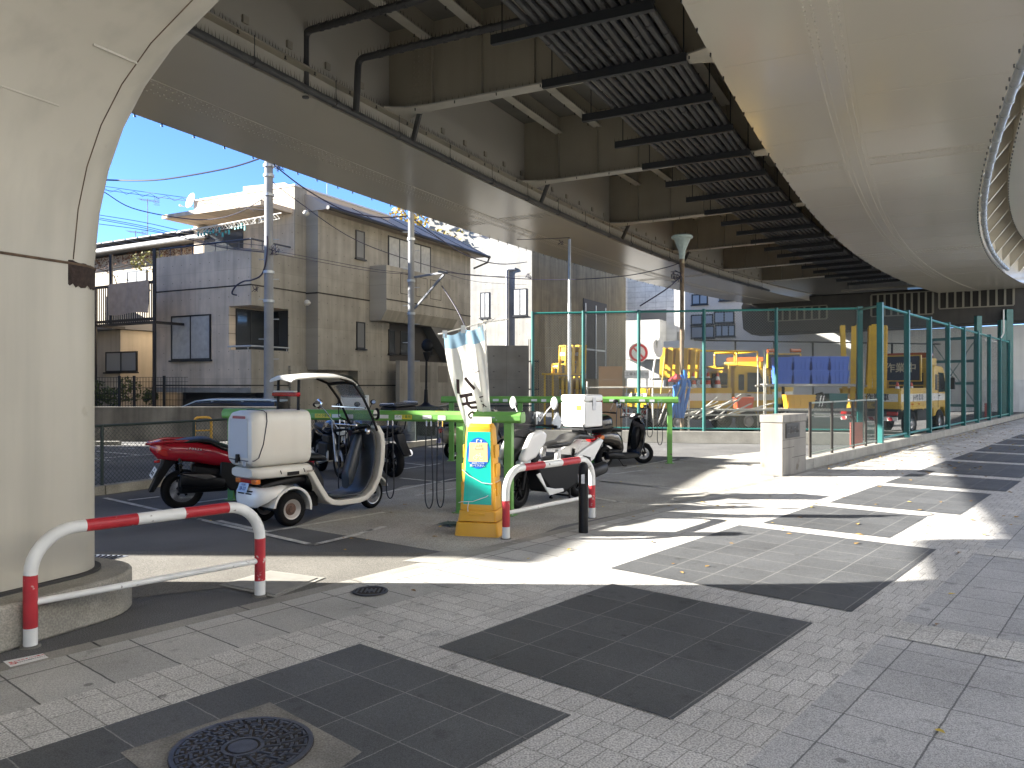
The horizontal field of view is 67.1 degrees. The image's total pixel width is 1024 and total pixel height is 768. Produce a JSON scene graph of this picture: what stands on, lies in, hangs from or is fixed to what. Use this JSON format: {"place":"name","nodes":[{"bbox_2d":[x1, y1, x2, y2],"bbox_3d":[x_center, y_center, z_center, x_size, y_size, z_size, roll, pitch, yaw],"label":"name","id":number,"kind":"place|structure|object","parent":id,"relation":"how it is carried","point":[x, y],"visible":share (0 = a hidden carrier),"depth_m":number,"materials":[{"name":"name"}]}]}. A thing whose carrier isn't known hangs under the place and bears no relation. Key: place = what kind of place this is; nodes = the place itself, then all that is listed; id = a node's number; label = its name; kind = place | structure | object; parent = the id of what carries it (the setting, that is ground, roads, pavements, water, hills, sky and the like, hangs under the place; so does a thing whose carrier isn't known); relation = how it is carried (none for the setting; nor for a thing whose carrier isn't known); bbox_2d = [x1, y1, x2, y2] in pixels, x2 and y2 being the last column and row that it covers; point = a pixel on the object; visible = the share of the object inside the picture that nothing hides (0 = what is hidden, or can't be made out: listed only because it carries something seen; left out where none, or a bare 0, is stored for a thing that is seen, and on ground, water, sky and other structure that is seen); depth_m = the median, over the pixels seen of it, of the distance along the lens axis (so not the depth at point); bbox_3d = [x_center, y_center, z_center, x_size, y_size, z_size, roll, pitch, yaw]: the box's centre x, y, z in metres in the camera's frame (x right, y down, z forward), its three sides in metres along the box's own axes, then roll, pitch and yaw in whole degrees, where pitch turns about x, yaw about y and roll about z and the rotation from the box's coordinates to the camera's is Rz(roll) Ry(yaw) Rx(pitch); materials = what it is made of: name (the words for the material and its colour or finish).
{"place":"outdoors","nodes":[
{"label":"outdoors","id":0,"kind":"place"},
{"bbox_2d":[95,552,436,597],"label":"light asphalt","id":1,"kind":"structure","parent":0,"point":[332,567],"depth_m":6.82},
{"bbox_2d":[219,570,323,596],"bbox_3d":[-1.908,1.587,6.212,0.680,0.006,0.627,0,0,29],"label":"access hatch","id":2,"kind":"object","parent":1,"relation":"on","point":[277,583],"visible":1,"depth_m":6.18,"materials":[{"name":"metal"}]},
{"bbox_2d":[0,433,1023,767],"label":"dark paving","id":3,"kind":"structure","parent":0,"point":[662,653],"depth_m":4.56,"materials":[{"name":"tile"}]},
{"bbox_2d":[120,702,361,767],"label":"manhole surround","id":4,"kind":"object","parent":3,"relation":"on","point":[327,750],"visible":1,"depth_m":3.36,"materials":[{"name":"concrete"}]},
{"bbox_2d":[167,716,313,767],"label":"manhole cover","id":5,"kind":"object","parent":4,"relation":"on","point":[264,742],"visible":1,"depth_m":3.37,"materials":[{"name":"metal"}]},
{"bbox_2d":[209,423,1023,732],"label":"fallen leaves","id":6,"kind":"object","parent":3,"relation":"on","point":[857,523],"visible":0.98,"depth_m":14.56,"materials":[{"name":"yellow plant"}]},
{"bbox_2d":[0,424,1023,759],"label":"sidewalk band","id":7,"kind":"object","parent":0,"point":[96,708],"visible":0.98,"depth_m":5.15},
{"bbox_2d":[0,419,1023,715],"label":"sidewalk edge","id":8,"kind":"object","parent":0,"point":[52,679],"visible":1,"depth_m":5.54,"materials":[{"name":"stone"}]},
{"bbox_2d":[352,586,387,595],"bbox_3d":[-1.087,1.583,5.927,0.270,0.011,0.270,0,0,0],"label":"manhole cover","id":9,"kind":"object","parent":8,"relation":"on","point":[370,590],"visible":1,"depth_m":5.92,"materials":[{"name":"metal"}]},
{"bbox_2d":[404,548,502,563],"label":"driveway slab","id":10,"kind":"structure","parent":8,"relation":"on","point":[444,557],"depth_m":7.15,"materials":[{"name":"concrete"}]},
{"bbox_2d":[578,462,588,532],"bbox_3d":[0.770,1.215,8.323,0.108,0.770,0.108,0,0,-33],"label":"bollard","id":11,"kind":"object","parent":8,"relation":"on","point":[583,478],"visible":1,"depth_m":8.28,"materials":[{"name":"black plastic"}]},
{"bbox_2d":[0,406,1023,662],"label":"ground","id":12,"kind":"structure","parent":0,"point":[188,534],"depth_m":8.54,"materials":[{"name":"asphalt"}]},
{"bbox_2d":[0,0,218,652],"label":"bridge pier","id":13,"kind":"structure","parent":12,"relation":"on","point":[76,76],"depth_m":5.01,"materials":[{"name":"paint"}]},
{"bbox_2d":[132,0,1023,303],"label":"elevated expressway","id":14,"kind":"structure","parent":13,"relation":"on","point":[886,136],"depth_m":15.67,"materials":[{"name":"concrete"}]},
{"bbox_2d":[490,0,899,285],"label":"cable rack","id":15,"kind":"object","parent":14,"relation":"attached to","point":[675,117],"visible":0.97,"depth_m":15.04,"materials":[{"name":"metal"}]},
{"bbox_2d":[95,376,165,406],"bbox_3d":[-12.647,0.650,25.804,4.055,1.900,0.083,0,0,11],"label":"garden fence","id":16,"kind":"object","parent":12,"relation":"on","point":[119,399],"visible":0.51,"depth_m":25.86,"materials":[{"name":"black"}]},
{"bbox_2d":[19,502,266,649],"bbox_3d":[-2.423,1.230,5.278,0.120,0.740,1.656,0,0,42],"label":"pipe barrier","id":17,"kind":"object","parent":12,"relation":"on","point":[32,601],"visible":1,"depth_m":5.08,"materials":[{"name":"metal"}]},
{"bbox_2d":[95,227,207,406],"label":"cream house","id":18,"kind":"structure","parent":12,"relation":"on","point":[125,345],"depth_m":28.96,"materials":[{"name":"paint"}]},
{"bbox_2d":[103,351,138,373],"bbox_3d":[-14.324,-0.815,28.251,1.964,0.802,0.120,0,0,30],"label":"window","id":19,"kind":"structure","parent":18,"relation":"in","point":[125,361],"depth_m":28.25,"materials":[{"name":"black"}]},
{"bbox_2d":[108,280,148,315],"bbox_3d":[-12.935,-2.909,25.994,2.181,1.089,0.040,0,0,30],"label":"blanket","id":20,"kind":"object","parent":18,"relation":"hanging from","point":[127,297],"visible":1,"depth_m":25.97,"materials":[{"name":"fabric"}]},
{"bbox_2d":[127,269,146,281],"bbox_3d":[-15.403,-4.288,31.645,1.390,0.810,0.120,0,0,30],"label":"window","id":21,"kind":"structure","parent":18,"relation":"in","point":[137,275],"depth_m":31.64,"materials":[{"name":"white"}]},
{"bbox_2d":[95,245,193,279],"bbox_3d":[-15.438,-4.822,31.501,9.492,1.211,0.324,0,0,30],"label":"creeper vine","id":22,"kind":"object","parent":18,"relation":"attached to","point":[104,260],"visible":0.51,"depth_m":31.27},
{"bbox_2d":[95,407,275,441],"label":"block wall","id":23,"kind":"structure","parent":12,"relation":"on","point":[111,415],"depth_m":21.72,"materials":[{"name":"concrete"}]},
{"bbox_2d":[145,436,314,508],"bbox_3d":[-3.666,0.991,10.257,2.210,1.218,0.942,0,5,-32],"label":"maxi scooter","id":24,"kind":"object","parent":12,"relation":"on","point":[212,465],"visible":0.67,"depth_m":9.80,"materials":[{"name":"red plastic"}]},
{"bbox_2d":[182,398,289,408],"bbox_3d":[-8.996,1.000,23.600,4.292,1.200,1.640,0,0,0],"label":"parked car","id":25,"kind":"object","parent":12,"relation":"on","point":[244,402],"visible":0.21,"depth_m":22.92,"materials":[{"name":"blue"}]},
{"bbox_2d":[259,161,278,397],"bbox_3d":[-7.561,-3.905,24.000,0.556,11.010,0.332,0,0,30],"label":"utility pole","id":26,"kind":"object","parent":12,"relation":"on","point":[268,271],"visible":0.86,"depth_m":23.89,"materials":[{"name":"concrete"}]},
{"bbox_2d":[107,158,258,180],"bbox_3d":[-11.069,-6.891,24.899,7.306,0.617,0.255,0,0,16],"label":"overhead cable","id":27,"kind":"object","parent":26,"relation":"attached to","point":[186,175],"visible":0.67,"depth_m":24.60,"materials":[{"name":"grey plastic"}]},
{"bbox_2d":[95,436,498,495],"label":"lot kerb","id":28,"kind":"structure","parent":12,"relation":"on","point":[125,486],"depth_m":11.67,"materials":[{"name":"concrete"}]},
{"bbox_2d":[95,405,530,484],"bbox_3d":[-4.821,1.040,14.756,1.607,0.920,18.163,0,0,31],"label":"chain fence","id":29,"kind":"object","parent":28,"relation":"on","point":[102,452],"visible":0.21,"depth_m":11.99,"materials":[{"name":"grey metal"}]},
{"bbox_2d":[228,373,387,525],"bbox_3d":[-2.365,0.731,9.345,0.934,1.739,2.168,0,0,39],"label":"canopy scooter","id":30,"kind":"object","parent":12,"relation":"on","point":[270,454],"visible":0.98,"depth_m":8.84,"materials":[{"name":"white plastic"}]},
{"bbox_2d":[156,183,490,429],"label":"concrete house","id":31,"kind":"structure","parent":12,"relation":"on","point":[352,322],"depth_m":27.32,"materials":[{"name":"grey"}]},
{"bbox_2d":[168,314,211,361],"bbox_3d":[-10.946,-1.579,26.254,2.015,1.580,0.120,0,0,27],"label":"window","id":32,"kind":"structure","parent":31,"relation":"in","point":[190,342],"depth_m":26.25,"materials":[{"name":"black"}]},
{"bbox_2d":[204,224,242,252],"bbox_3d":[-10.588,-5.160,28.335,1.968,1.320,0.025,0,0,27],"label":"terrace door","id":33,"kind":"structure","parent":31,"relation":"in","point":[238,233],"depth_m":28.30,"materials":[{"name":"grey"}]},
{"bbox_2d":[176,212,281,236],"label":"laundry hangers","id":34,"kind":"object","parent":31,"relation":"attached to","point":[214,230],"visible":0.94,"depth_m":26.50,"materials":[{"name":"white plastic"}]},
{"bbox_2d":[236,308,263,349],"bbox_3d":[-8.902,-1.700,26.299,0.060,1.700,1.300,0,0,27],"label":"window","id":35,"kind":"structure","parent":31,"relation":"in","point":[249,323],"depth_m":26.23,"materials":[{"name":"black"}]},
{"bbox_2d":[274,311,287,350],"bbox_3d":[-8.108,-1.700,26.766,0.950,1.700,0.060,0,0,27],"label":"window","id":36,"kind":"structure","parent":31,"relation":"in","point":[281,325],"depth_m":26.68,"materials":[{"name":"black"}]},
{"bbox_2d":[355,230,366,260],"bbox_3d":[-5.695,-5.244,29.054,0.120,1.109,0.622,0,0,27],"label":"window","id":37,"kind":"structure","parent":31,"relation":"in","point":[359,235],"depth_m":29.02,"materials":[{"name":"black"}]},
{"bbox_2d":[355,322,367,350],"bbox_3d":[-5.679,-1.835,29.086,0.120,1.065,0.599,0,0,27],"label":"window","id":38,"kind":"structure","parent":31,"relation":"in","point":[360,326],"depth_m":29.07,"materials":[{"name":"black"}]},
{"bbox_2d":[388,235,430,273],"bbox_3d":[-4.220,-5.284,31.968,0.060,1.292,3.036,0,0,27],"label":"window","id":39,"kind":"structure","parent":31,"relation":"in","point":[396,246],"depth_m":31.65,"materials":[{"name":"black"}]},
{"bbox_2d":[311,402,359,478],"bbox_3d":[-3.265,0.948,13.815,0.834,1.305,2.184,0,0,-28],"label":"motorcycle","id":40,"kind":"object","parent":12,"relation":"on","point":[326,445],"visible":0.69,"depth_m":13.44,"materials":[{"name":"black metal"}]},
{"bbox_2d":[341,395,368,441],"bbox_3d":[-3.034,0.890,14.915,0.540,1.379,0.030,0,0,0],"label":"white board","id":41,"kind":"object","parent":12,"relation":"on","point":[348,401],"visible":0.22,"depth_m":14.90,"materials":[{"name":"plastic"}]},
{"bbox_2d":[336,400,417,476],"bbox_3d":[-2.469,0.947,13.747,0.834,1.310,2.250,-5,4,-42],"label":"motorcycle","id":42,"kind":"object","parent":12,"relation":"on","point":[402,450],"visible":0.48,"depth_m":13.13,"materials":[{"name":"black metal"}]},
{"bbox_2d":[403,211,447,432],"bbox_3d":[-2.846,-2.505,25.630,1.808,8.210,0.336,0,0,34],"label":"utility pole","id":43,"kind":"object","parent":12,"relation":"on","point":[412,307],"visible":0.83,"depth_m":25.90,"materials":[{"name":"concrete"}]},
{"bbox_2d":[389,207,463,239],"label":"yellow tree","id":44,"kind":"object","parent":12,"relation":"on","point":[415,217],"visible":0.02,"depth_m":49.18,"materials":[{"name":"brown plant"}]},
{"bbox_2d":[416,339,442,435],"bbox_3d":[-2.729,0.070,24.500,1.100,3.059,1.100,0,0,0],"label":"traffic mirror stand","id":45,"kind":"object","parent":12,"relation":"on","point":[427,345],"visible":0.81,"depth_m":24.42,"materials":[{"name":"black metal"}]},
{"bbox_2d":[436,403,503,458],"bbox_3d":[-0.777,0.955,16.802,1.841,1.290,0.855,0,0,-32],"label":"scooter","id":46,"kind":"object","parent":12,"relation":"on","point":[500,439],"visible":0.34,"depth_m":16.38,"materials":[{"name":"black plastic"}]},
{"bbox_2d":[0,427,986,671],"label":"edging","id":47,"kind":"object","parent":12,"relation":"on","point":[133,635],"visible":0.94,"depth_m":6.01,"materials":[{"name":"concrete"}]},
{"bbox_2d":[3,653,47,666],"bbox_3d":[-2.808,1.589,4.468,0.132,0.004,0.202,0,0,42],"label":"ground sticker","id":48,"kind":"object","parent":47,"relation":"on","point":[18,661],"visible":1,"depth_m":4.45,"materials":[{"name":"white"}]},
{"bbox_2d":[487,346,527,426],"bbox_3d":[-0.425,0.050,29.600,2.100,3.100,0.200,0,0,0],"label":"concrete screen","id":49,"kind":"object","parent":12,"relation":"on","point":[507,370],"visible":0.5,"depth_m":29.50,"materials":[{"name":"concrete"}]},
{"bbox_2d":[429,218,625,411],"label":"pale building","id":50,"kind":"structure","parent":12,"relation":"on","point":[512,301],"depth_m":45.96,"materials":[{"name":"paint"}]},
{"bbox_2d":[479,292,489,318],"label":"window","id":51,"kind":"structure","parent":50,"relation":"in","point":[484,296],"depth_m":45.36,"materials":[{"name":"white"}]},
{"bbox_2d":[512,288,527,316],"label":"window","id":52,"kind":"structure","parent":50,"relation":"in","point":[519,295],"depth_m":44.31,"materials":[{"name":"white"}]},
{"bbox_2d":[583,298,606,378],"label":"stair window","id":53,"kind":"structure","parent":50,"relation":"in","point":[590,304],"depth_m":52.48,"materials":[{"name":"grey"}]},
{"bbox_2d":[585,303,605,378],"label":"window frame","id":54,"kind":"structure","parent":50,"relation":"in","point":[595,350],"depth_m":52.70,"materials":[{"name":"metal"}]},
{"bbox_2d":[528,339,538,423],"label":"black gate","id":55,"kind":"structure","parent":12,"relation":"on","point":[535,378],"depth_m":30.50,"materials":[{"name":"black"}]},
{"bbox_2d":[441,396,678,463],"bbox_3d":[0.950,0.919,15.982,4.890,1.360,0.206,0,0,6],"label":"bike rack","id":56,"kind":"object","parent":12,"relation":"on","point":[520,400],"visible":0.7,"depth_m":15.88,"materials":[{"name":"metal"}]},
{"bbox_2d":[568,239,570,393],"bbox_3d":[1.701,-1.350,22.800,0.110,5.900,0.105,0,0,0],"label":"thin pole","id":57,"kind":"object","parent":12,"relation":"on","point":[569,301],"visible":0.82,"depth_m":22.76,"materials":[{"name":"metal"}]},
{"bbox_2d":[599,366,621,426],"bbox_3d":[3.129,0.508,24.510,0.749,2.184,0.020,0,0,0],"label":"plywood sheet","id":58,"kind":"object","parent":12,"relation":"on","point":[610,375],"visible":0.36,"depth_m":24.50,"materials":[{"name":"wood"}]},
{"bbox_2d":[590,403,652,465],"bbox_3d":[2.179,0.990,15.338,1.722,1.220,0.809,0,0,-41],"label":"scooter","id":59,"kind":"object","parent":12,"relation":"on","point":[609,435],"visible":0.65,"depth_m":15.17,"materials":[{"name":"black plastic"}]},
{"bbox_2d":[625,370,648,429],"bbox_3d":[3.930,0.570,24.318,0.760,2.060,0.064,0,0,4],"label":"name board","id":60,"kind":"object","parent":12,"relation":"on","point":[630,374],"visible":0.66,"depth_m":24.29,"materials":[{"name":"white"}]},
{"bbox_2d":[671,231,692,430],"bbox_3d":[4.955,-1.444,22.500,0.620,6.088,0.620,0,0,0],"label":"street lamp","id":61,"kind":"object","parent":12,"relation":"on","point":[681,241],"visible":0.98,"depth_m":22.44,"materials":[{"name":"grey"}]},
{"bbox_2d":[535,429,849,444],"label":"kerb wall","id":62,"kind":"structure","parent":12,"relation":"on","point":[731,437],"depth_m":21.03,"materials":[{"name":"concrete"}]},
{"bbox_2d":[623,350,773,430],"bbox_3d":[6.320,0.225,26.235,4.742,2.750,2.200,0,0,-16],"label":"road works truck","id":63,"kind":"object","parent":12,"relation":"on","point":[742,388],"visible":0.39,"depth_m":25.72,"materials":[{"name":"yellow metal"}]},
{"bbox_2d":[586,351,850,430],"bbox_3d":[6.016,0.300,22.500,7.702,2.600,0.252,0,0,0],"label":"pipe rail","id":64,"kind":"object","parent":12,"relation":"on","point":[763,410],"visible":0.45,"depth_m":22.54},
{"bbox_2d":[672,370,690,417],"bbox_3d":[4.854,0.272,22.434,0.688,1.413,0.128,0,0,0],"label":"blue sheet","id":65,"kind":"object","parent":64,"relation":"hanging from","point":[680,408],"visible":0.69,"depth_m":22.40,"materials":[{"name":"blue"}]},
{"bbox_2d":[724,357,793,424],"bbox_3d":[9.902,0.255,31.503,2.200,2.690,4.742,0,0,35],"label":"road works truck","id":66,"kind":"object","parent":12,"relation":"on","point":[753,360],"visible":0.1,"depth_m":30.46,"materials":[{"name":"yellow metal"}]},
{"bbox_2d":[760,413,806,475],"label":"gate pillar","id":67,"kind":"structure","parent":12,"relation":"on","point":[783,444],"depth_m":13.63,"materials":[{"name":"stone"}]},
{"bbox_2d":[767,349,800,412],"bbox_3d":[10.922,0.025,31.020,1.360,2.959,0.240,0,0,0],"label":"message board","id":68,"kind":"object","parent":12,"relation":"on","point":[793,352],"visible":0.09,"depth_m":30.95,"materials":[{"name":"yellow"}]},
{"bbox_2d":[685,278,907,394],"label":"white building","id":69,"kind":"structure","parent":12,"relation":"on","point":[696,302],"depth_m":52.92,"materials":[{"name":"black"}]},
{"bbox_2d":[714,324,734,337],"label":"window","id":70,"kind":"structure","parent":69,"relation":"in","point":[732,329],"depth_m":53.23,"materials":[{"name":"black"}]},
{"bbox_2d":[737,357,867,435],"bbox_3d":[8.614,0.375,24.100,4.609,2.450,0.790,0,0,0],"label":"scaffold shelf","id":71,"kind":"object","parent":12,"relation":"on","point":[803,385],"visible":0.47,"depth_m":23.75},
{"bbox_2d":[782,395,815,407],"bbox_3d":[8.916,0.518,23.995,0.936,0.420,0.390,0,0,0],"label":"crate","id":72,"kind":"object","parent":71,"relation":"on","point":[789,402],"visible":0.76,"depth_m":23.82,"materials":[{"name":"yellow"}]},
{"bbox_2d":[791,370,810,383],"bbox_3d":[8.947,-0.242,23.995,0.556,0.420,0.390,0,0,0],"label":"storage bin","id":73,"kind":"object","parent":71,"relation":"on","point":[803,372],"visible":0.64,"depth_m":23.82,"materials":[{"name":"blue plastic"}]},
{"bbox_2d":[809,370,829,383],"bbox_3d":[9.513,-0.242,23.995,0.568,0.420,0.390,0,0,0],"label":"storage bin","id":74,"kind":"object","parent":71,"relation":"on","point":[824,376],"visible":0.69,"depth_m":23.82,"materials":[{"name":"blue plastic"}]},
{"bbox_2d":[809,356,829,369],"bbox_3d":[9.513,-0.667,23.995,0.568,0.420,0.390,0,0,0],"label":"storage bin","id":75,"kind":"object","parent":74,"relation":"on","point":[824,362],"visible":0.71,"depth_m":23.82,"materials":[{"name":"blue plastic"}]},
{"bbox_2d":[828,370,849,383],"bbox_3d":[10.110,-0.242,23.995,0.618,0.420,0.390,0,0,0],"label":"storage bin","id":76,"kind":"object","parent":71,"relation":"on","point":[836,376],"visible":0.62,"depth_m":23.82,"materials":[{"name":"blue plastic"}]},
{"bbox_2d":[828,356,848,369],"bbox_3d":[10.110,-0.667,23.995,0.618,0.420,0.390,0,0,0],"label":"storage bin","id":77,"kind":"object","parent":76,"relation":"on","point":[834,361],"visible":0.58,"depth_m":23.82,"materials":[{"name":"blue plastic"}]},
{"bbox_2d":[694,339,939,416],"bbox_3d":[15.390,-0.272,38.250,14.020,3.744,0.097,0,0,-14],"label":"yard back fence","id":78,"kind":"object","parent":12,"relation":"on","point":[812,344],"visible":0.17,"depth_m":37.99,"materials":[{"name":"grey metal"}]},
{"bbox_2d":[932,336,973,406],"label":"yard gate","id":79,"kind":"structure","parent":78,"relation":"attached to","point":[959,384],"depth_m":39.30,"materials":[{"name":"metal"}]},
{"bbox_2d":[664,324,1023,411],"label":"retaining wall","id":80,"kind":"structure","parent":12,"relation":"on","point":[1018,368],"depth_m":46.33,"materials":[{"name":"concrete"}]},
{"bbox_2d":[741,285,1023,335],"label":"bridge pier","id":81,"kind":"structure","parent":12,"relation":"on","point":[961,309],"depth_m":43.21,"materials":[{"name":"grey concrete"}]},
{"bbox_2d":[839,352,954,434],"bbox_3d":[12.776,0.255,25.645,4.742,2.690,2.200,0,0,-44],"label":"road works truck","id":82,"kind":"object","parent":12,"relation":"on","point":[914,390],"visible":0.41,"depth_m":25.53,"materials":[{"name":"yellow metal"}]},
{"bbox_2d":[850,326,855,403],"bbox_3d":[10.894,-0.612,24.628,0.150,2.460,0.850,1,0,25],"label":"folded barricade","id":83,"kind":"object","parent":82,"relation":"on","point":[852,375],"visible":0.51,"depth_m":24.24,"materials":[{"name":"yellow"}]},
{"bbox_2d":[865,326,871,403],"bbox_3d":[11.313,-0.611,24.436,0.150,2.460,0.850,2,1,22],"label":"folded barricade","id":84,"kind":"object","parent":82,"relation":"on","point":[868,359],"visible":0.41,"depth_m":24.05,"materials":[{"name":"yellow"}]},
{"bbox_2d":[871,324,876,386],"bbox_3d":[11.453,-0.632,24.369,0.150,2.500,0.850,-1,0,25],"label":"folded barricade","id":85,"kind":"object","parent":82,"relation":"on","point":[874,377],"visible":0.41,"depth_m":23.99,"materials":[{"name":"yellow"}]},
{"bbox_2d":[806,413,1023,469],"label":"kerb","id":86,"kind":"structure","parent":12,"relation":"on","point":[819,460],"depth_m":19.23,"materials":[{"name":"concrete"}]},
{"bbox_2d":[531,302,1010,442],"bbox_3d":[13.237,-0.320,25.305,25.299,3.540,7.127,0,0,-30],"label":"chain link fence","id":87,"kind":"object","parent":86,"relation":"on","point":[880,350],"visible":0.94,"depth_m":21.35,"materials":[{"name":"metal"}]},
{"bbox_2d":[809,399,876,457],"bbox_3d":[7.249,0.915,16.729,0.062,1.170,4.612,0,0,40],"label":"fence","id":88,"kind":"object","parent":86,"relation":"on","point":[853,429],"visible":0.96,"depth_m":16.52,"materials":[{"name":"metal"}]},
{"bbox_2d":[974,316,981,418],"bbox_3d":[21.731,-0.804,36.000,0.240,4.808,0.240,0,0,0],"label":"gate post","id":89,"kind":"object","parent":12,"relation":"on","point":[977,323],"visible":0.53,"depth_m":35.88,"materials":[{"name":"metal"}]},
{"bbox_2d":[997,320,1006,416],"bbox_3d":[24.119,-0.795,38.000,0.280,4.790,0.280,0,0,0],"label":"gate post","id":90,"kind":"object","parent":12,"relation":"on","point":[1000,328],"visible":0.45,"depth_m":37.86,"materials":[{"name":"metal"}]},
{"bbox_2d":[1004,309,1012,414],"bbox_3d":[25.700,-1.148,40.000,0.340,5.496,0.340,0,0,0],"label":"gate post","id":91,"kind":"object","parent":12,"relation":"on","point":[1008,315],"visible":0.47,"depth_m":39.83,"materials":[{"name":"metal"}]},
{"bbox_2d":[298,452,773,551],"bbox_3d":[2.023,1.596,13.488,4.209,0.001,13.107,0,0,39],"label":"apron","id":92,"kind":"object","parent":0,"point":[414,521],"visible":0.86,"depth_m":10.29,"materials":[{"name":"concrete"}]},
{"bbox_2d":[222,408,524,516],"bbox_3d":[-1.926,0.964,10.082,4.345,1.270,0.206,0,0,18],"label":"bike rack","id":93,"kind":"object","parent":92,"relation":"on","point":[508,419],"visible":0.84,"depth_m":9.62,"materials":[{"name":"metal"}]},
{"bbox_2d":[424,421,433,508],"bbox_3d":[-1.041,1.002,9.684,0.120,1.104,0.024,0,0,15],"label":"wire lock","id":94,"kind":"object","parent":93,"relation":"hanging from","point":[425,466],"visible":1,"depth_m":9.68,"materials":[{"name":"black"}]},
{"bbox_2d":[436,421,444,507],"bbox_3d":[-0.894,0.992,9.635,0.108,1.084,0.024,0,0,12],"label":"wire lock","id":95,"kind":"object","parent":93,"relation":"hanging from","point":[437,463],"visible":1,"depth_m":9.63,"materials":[{"name":"black"}]},
{"bbox_2d":[438,318,508,427],"bbox_3d":[-0.413,0.233,9.434,0.952,2.136,0.300,0,0,-26],"label":"banner flag","id":96,"kind":"object","parent":93,"relation":"attached to","point":[466,355],"visible":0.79,"depth_m":9.46,"materials":[{"name":"white fabric"}]},
{"bbox_2d":[104,455,726,544],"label":"bay lines","id":97,"kind":"object","parent":92,"relation":"on","point":[267,534],"visible":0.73,"depth_m":9.19,"materials":[{"name":"paint"}]},
{"bbox_2d":[455,417,501,537],"bbox_3d":[-0.331,0.973,8.301,0.489,1.255,0.399,0,0,14],"label":"sign stand","id":98,"kind":"object","parent":92,"relation":"on","point":[480,513],"visible":1,"depth_m":8.18,"materials":[{"name":"yellow plastic"}]},
{"bbox_2d":[501,456,595,539],"bbox_3d":[0.448,1.220,8.623,0.120,0.760,1.730,0,0,39],"label":"pipe barrier","id":99,"kind":"object","parent":92,"relation":"on","point":[508,479],"visible":0.91,"depth_m":8.38,"materials":[{"name":"metal"}]},
{"bbox_2d":[498,394,607,508],"bbox_3d":[0.553,0.872,10.551,0.785,1.464,2.013,0,0,40],"label":"maxi scooter","id":100,"kind":"object","parent":92,"relation":"on","point":[581,417],"visible":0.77,"depth_m":10.43,"materials":[{"name":"white plastic"}]},
{"bbox_2d":[97,113,1022,329],"label":"sky","id":101,"kind":"structure","parent":0,"point":[145,150],"materials":[{"name":"blue"}]},
{"bbox_2d":[626,278,684,386],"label":"tiled building","id":102,"kind":"structure","parent":0,"point":[638,293],"depth_m":64.57,"materials":[{"name":"tile"}]},
{"bbox_2d":[378,431,1023,767],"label":"sidewalk","id":103,"kind":"structure","parent":0,"point":[744,718],"depth_m":4.43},
{"bbox_2d":[742,510,1023,767],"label":"sidewalk","id":104,"kind":"structure","parent":0,"point":[889,702],"depth_m":3.90,"materials":[{"name":"grey stone"}]},
{"bbox_2d":[886,519,1023,661],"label":"light paving","id":105,"kind":"structure","parent":0,"point":[990,646],"depth_m":4.83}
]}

